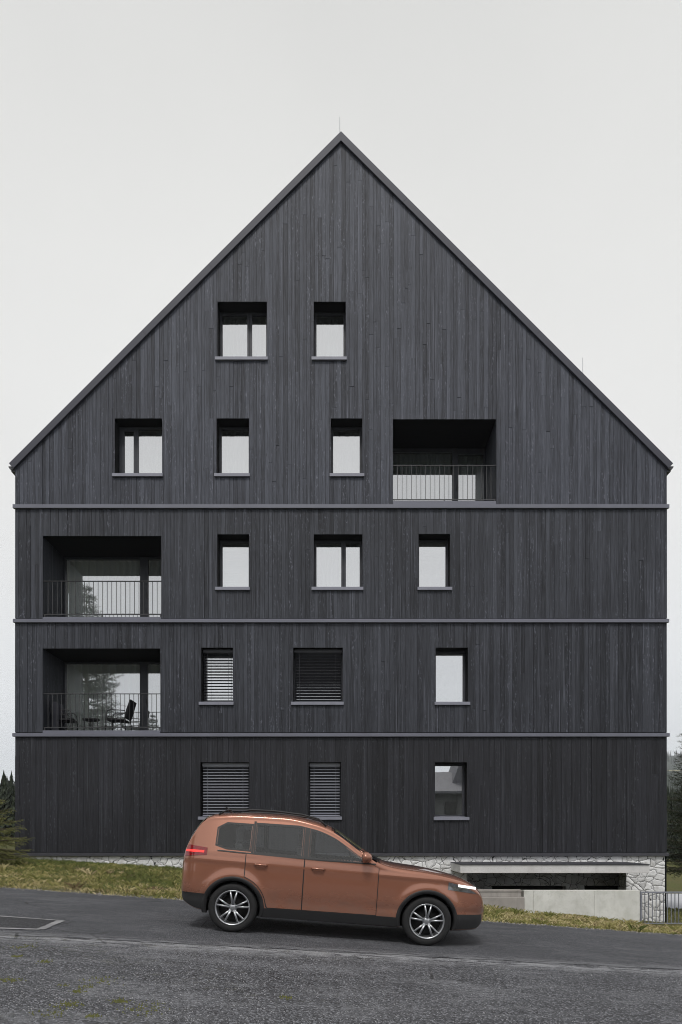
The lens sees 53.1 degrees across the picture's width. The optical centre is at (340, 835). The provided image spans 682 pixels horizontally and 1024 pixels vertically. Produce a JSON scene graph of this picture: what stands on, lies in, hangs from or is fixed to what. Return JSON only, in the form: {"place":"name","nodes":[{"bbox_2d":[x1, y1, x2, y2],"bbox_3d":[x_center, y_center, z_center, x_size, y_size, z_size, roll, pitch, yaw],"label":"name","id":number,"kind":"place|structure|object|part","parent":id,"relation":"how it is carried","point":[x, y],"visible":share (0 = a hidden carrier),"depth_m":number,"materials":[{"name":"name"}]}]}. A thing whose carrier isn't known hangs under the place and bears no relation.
{"place":"outdoors","nodes":[
{"label":"outdoors","id":0,"kind":"place"},
{"bbox_2d":[0,934,681,1023],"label":"pavement","id":1,"kind":"structure","parent":0,"point":[157,953],"depth_m":6.38,"materials":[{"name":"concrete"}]},
{"bbox_2d":[0,942,291,1018],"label":"moss","id":2,"kind":"object","parent":1,"relation":"on","point":[75,1002],"visible":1,"depth_m":5.33,"materials":[{"name":"green plant"}]},
{"bbox_2d":[0,888,681,969],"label":"road","id":3,"kind":"structure","parent":0,"point":[112,917],"depth_m":9.81,"materials":[{"name":"grey asphalt"}]},
{"bbox_2d":[0,916,55,928],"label":"road patch","id":4,"kind":"object","parent":3,"relation":"on","point":[9,922],"visible":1,"depth_m":8.81,"materials":[{"name":"grey asphalt"}]},
{"bbox_2d":[0,916,63,929],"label":"road seam","id":5,"kind":"object","parent":3,"relation":"on","point":[51,924],"visible":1,"depth_m":8.79,"materials":[{"name":"grey asphalt"}]},
{"bbox_2d":[181,806,483,945],"bbox_3d":[-0.066,0.542,10.105,4.262,1.726,2.165,4,0,0],"label":"car","id":6,"kind":"object","parent":3,"relation":"on","point":[229,883],"visible":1,"depth_m":9.24,"materials":[{"name":"orange metal"}]},
{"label":"quarter window","id":7,"kind":"part","parent":6,"relation":"part of","materials":[{"name":"black glass"}]},
{"bbox_3d":[-0.897,0.406,9.290,0.785,1.140,0.241,4,0,0],"label":"door","id":8,"kind":"part","parent":6,"relation":"part of","materials":[{"name":"orange metal"}]},
{"bbox_3d":[-0.897,0.406,10.920,0.785,1.140,0.241,4,0,0],"label":"door","id":9,"kind":"part","parent":6,"relation":"part of","materials":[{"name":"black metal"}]},
{"bbox_3d":[0.007,0.483,9.284,1.000,1.113,0.233,4,0,0],"label":"door","id":10,"kind":"part","parent":6,"relation":"part of","materials":[{"name":"orange metal"}]},
{"bbox_2d":[0,838,681,934],"bbox_3d":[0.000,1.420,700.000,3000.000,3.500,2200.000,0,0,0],"label":"ground","id":11,"kind":"structure","parent":0,"point":[674,884],"depth_m":15.02,"materials":[{"name":"green plant"}]},
{"bbox_2d":[0,771,8,839],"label":"distant spruce","id":12,"kind":"object","parent":11,"relation":"on","point":[4,789],"visible":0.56,"depth_m":65.75,"materials":[{"name":"green plant"}]},
{"bbox_2d":[0,770,14,839],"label":"distant spruce","id":13,"kind":"object","parent":11,"relation":"on","point":[10,802],"visible":0.69,"depth_m":62.72,"materials":[{"name":"green plant"}]},
{"bbox_2d":[0,775,14,836],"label":"forest","id":14,"kind":"object","parent":11,"relation":"on","point":[7,780],"visible":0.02,"depth_m":86.71,"materials":[{"name":"green plant"}]},
{"bbox_2d":[0,799,35,866],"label":"young spruce","id":15,"kind":"object","parent":11,"relation":"on","point":[6,856],"visible":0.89,"depth_m":15.71,"materials":[{"name":"green plant"}]},
{"bbox_2d":[8,132,673,922],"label":"apartment building","id":16,"kind":"structure","parent":11,"relation":"on","point":[340,466],"depth_m":17.79,"materials":[{"name":"black wood"}]},
{"bbox_2d":[51,702,63,729],"bbox_3d":[-7.644,-3.153,18.408,0.200,0.866,0.421,0,0,0],"label":"folded chair","id":17,"kind":"object","parent":16,"relation":"on","point":[55,714],"visible":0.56,"depth_m":18.23,"materials":[{"name":"black metal"}]},
{"bbox_2d":[50,708,77,729],"bbox_3d":[-7.577,-3.190,18.540,0.690,0.930,0.566,0,0,-7],"label":"armchair","id":18,"kind":"object","parent":16,"relation":"on","point":[68,720],"visible":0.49,"depth_m":18.34,"materials":[{"name":"black metal"}]},
{"bbox_2d":[82,718,99,729],"bbox_3d":[-6.779,-2.948,18.498,0.450,0.446,0.450,0,0,0],"label":"side table","id":19,"kind":"object","parent":16,"relation":"on","point":[90,720],"visible":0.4,"depth_m":18.41,"materials":[{"name":"black metal"}]},
{"bbox_2d":[64,662,159,729],"bbox_3d":[-6.244,-3.806,19.145,3.061,2.159,0.145,0,0,0],"label":"balcony door","id":20,"kind":"structure","parent":16,"relation":"in","point":[79,677],"depth_m":19.16,"materials":[{"name":"clear glass"}]},
{"bbox_2d":[64,557,160,616],"bbox_3d":[-6.233,-6.750,19.145,3.083,2.136,0.145,0,0,0],"label":"balcony door","id":21,"kind":"structure","parent":16,"relation":"in","point":[75,568],"depth_m":19.16,"materials":[{"name":"clear glass"}]},
{"bbox_2d":[105,699,136,729],"bbox_3d":[-5.961,-3.190,18.498,0.690,0.930,0.566,0,0,0],"label":"armchair","id":22,"kind":"object","parent":16,"relation":"on","point":[132,706],"visible":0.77,"depth_m":18.38,"materials":[{"name":"black metal"}]},
{"bbox_2d":[112,427,162,476],"bbox_3d":[-5.298,-10.122,17.980,1.313,1.529,0.496,0,0,0],"label":"window","id":23,"kind":"structure","parent":16,"relation":"in","point":[140,448],"depth_m":18.19,"materials":[{"name":"white glass"}]},
{"bbox_2d":[199,649,233,704],"bbox_3d":[-3.248,-4.161,17.980,0.902,1.496,0.496,0,0,0],"label":"window","id":24,"kind":"structure","parent":16,"relation":"in","point":[218,663],"depth_m":18.01,"materials":[{"name":"grey glass"}]},
{"bbox_2d":[198,763,248,819],"bbox_3d":[-3.048,-1.172,17.980,1.347,1.496,0.496,0,0,0],"label":"window","id":25,"kind":"structure","parent":16,"relation":"in","point":[224,784],"depth_m":17.98,"materials":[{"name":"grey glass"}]},
{"bbox_2d":[214,427,249,476],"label":"window","id":26,"kind":"structure","parent":16,"relation":"in","point":[233,441],"depth_m":18.19,"materials":[{"name":"white glass"}]},
{"bbox_2d":[215,540,249,589],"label":"window","id":27,"kind":"structure","parent":16,"relation":"in","point":[234,555],"depth_m":18.19,"materials":[{"name":"white glass"}]},
{"bbox_2d":[215,313,267,360],"bbox_3d":[-2.593,-13.161,17.980,1.369,1.541,0.496,0,0,0],"label":"window","id":28,"kind":"structure","parent":16,"relation":"in","point":[243,336],"depth_m":18.19,"materials":[{"name":"white glass"}]},
{"bbox_2d":[291,649,343,704],"bbox_3d":[-0.615,-4.161,17.980,1.369,1.496,0.496,0,0,0],"label":"window","id":29,"kind":"structure","parent":16,"relation":"in","point":[318,673],"depth_m":17.98,"materials":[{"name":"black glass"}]},
{"bbox_2d":[307,763,341,819],"bbox_3d":[-0.437,-1.172,17.980,0.924,1.496,0.496,0,0,0],"label":"window","id":30,"kind":"structure","parent":16,"relation":"in","point":[324,778],"depth_m":17.98,"materials":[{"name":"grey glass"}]},
{"bbox_2d":[312,313,346,360],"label":"window","id":31,"kind":"structure","parent":16,"relation":"in","point":[329,328],"depth_m":18.19,"materials":[{"name":"white glass"}]},
{"bbox_2d":[312,540,362,589],"bbox_3d":[-0.093,-7.133,17.980,1.347,1.463,0.496,0,0,0],"label":"window","id":32,"kind":"structure","parent":16,"relation":"in","point":[337,564],"depth_m":18.19,"materials":[{"name":"clear glass"}]},
{"bbox_2d":[330,427,363,476],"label":"window","id":33,"kind":"structure","parent":16,"relation":"in","point":[346,442],"depth_m":18.19,"materials":[{"name":"white glass"}]},
{"bbox_2d":[417,540,451,589],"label":"window","id":34,"kind":"structure","parent":16,"relation":"in","point":[433,554],"depth_m":18.19,"materials":[{"name":"white glass"}]},
{"bbox_2d":[393,448,484,500],"bbox_3d":[2.700,-9.783,19.145,2.683,2.159,0.145,0,0,0],"label":"balcony door","id":35,"kind":"structure","parent":16,"relation":"in","point":[454,456],"depth_m":19.16,"materials":[{"name":"clear glass"}]},
{"bbox_2d":[434,764,468,819],"bbox_3d":[2.877,-1.167,17.980,0.924,1.507,0.496,0,0,0],"label":"window","id":36,"kind":"structure","parent":16,"relation":"in","point":[449,778],"depth_m":18.19,"materials":[{"name":"grey glass"}]},
{"bbox_2d":[434,652,469,704],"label":"window","id":37,"kind":"structure","parent":16,"relation":"in","point":[450,666],"depth_m":18.19,"materials":[{"name":"white glass"}]},
{"bbox_2d":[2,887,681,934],"bbox_3d":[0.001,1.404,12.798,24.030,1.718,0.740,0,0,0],"label":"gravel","id":38,"kind":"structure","parent":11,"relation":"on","point":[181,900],"depth_m":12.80,"materials":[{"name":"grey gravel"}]},
{"bbox_2d":[478,889,524,910],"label":"stepped wall","id":39,"kind":"structure","parent":11,"relation":"on","point":[512,898],"depth_m":16.32,"materials":[{"name":"concrete"}]},
{"bbox_2d":[522,890,639,921],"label":"concrete wall","id":40,"kind":"structure","parent":11,"relation":"on","point":[619,904],"depth_m":16.41,"materials":[{"name":"grey concrete"}]},
{"bbox_2d":[640,891,681,923],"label":"metal fence","id":41,"kind":"object","parent":11,"relation":"on","point":[641,892],"visible":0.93,"depth_m":16.39,"materials":[{"name":"metal"}]},
{"bbox_2d":[667,751,681,860],"bbox_3d":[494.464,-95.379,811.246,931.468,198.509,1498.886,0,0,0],"label":"forest","id":42,"kind":"object","parent":11,"relation":"on","point":[671,807],"visible":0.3,"depth_m":69.44,"materials":[{"name":"green plant"}]},
{"bbox_2d":[667,734,681,877],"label":"spruce tree","id":43,"kind":"object","parent":11,"relation":"on","point":[678,844],"visible":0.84,"depth_m":22.19,"materials":[{"name":"green plant"}]},
{"bbox_2d":[0,0,681,782],"label":"sky","id":44,"kind":"structure","parent":0,"point":[139,139],"materials":[{"name":"white"}]},
{"bbox_2d":[667,756,681,792],"bbox_3d":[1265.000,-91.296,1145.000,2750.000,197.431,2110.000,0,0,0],"label":"hills","id":45,"kind":"structure","parent":0,"point":[670,767],"depth_m":915.66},
{"bbox_2d":[668,894,681,908],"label":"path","id":46,"kind":"structure","parent":0,"point":[676,900],"depth_m":27.26,"materials":[{"name":"white"}]}
]}

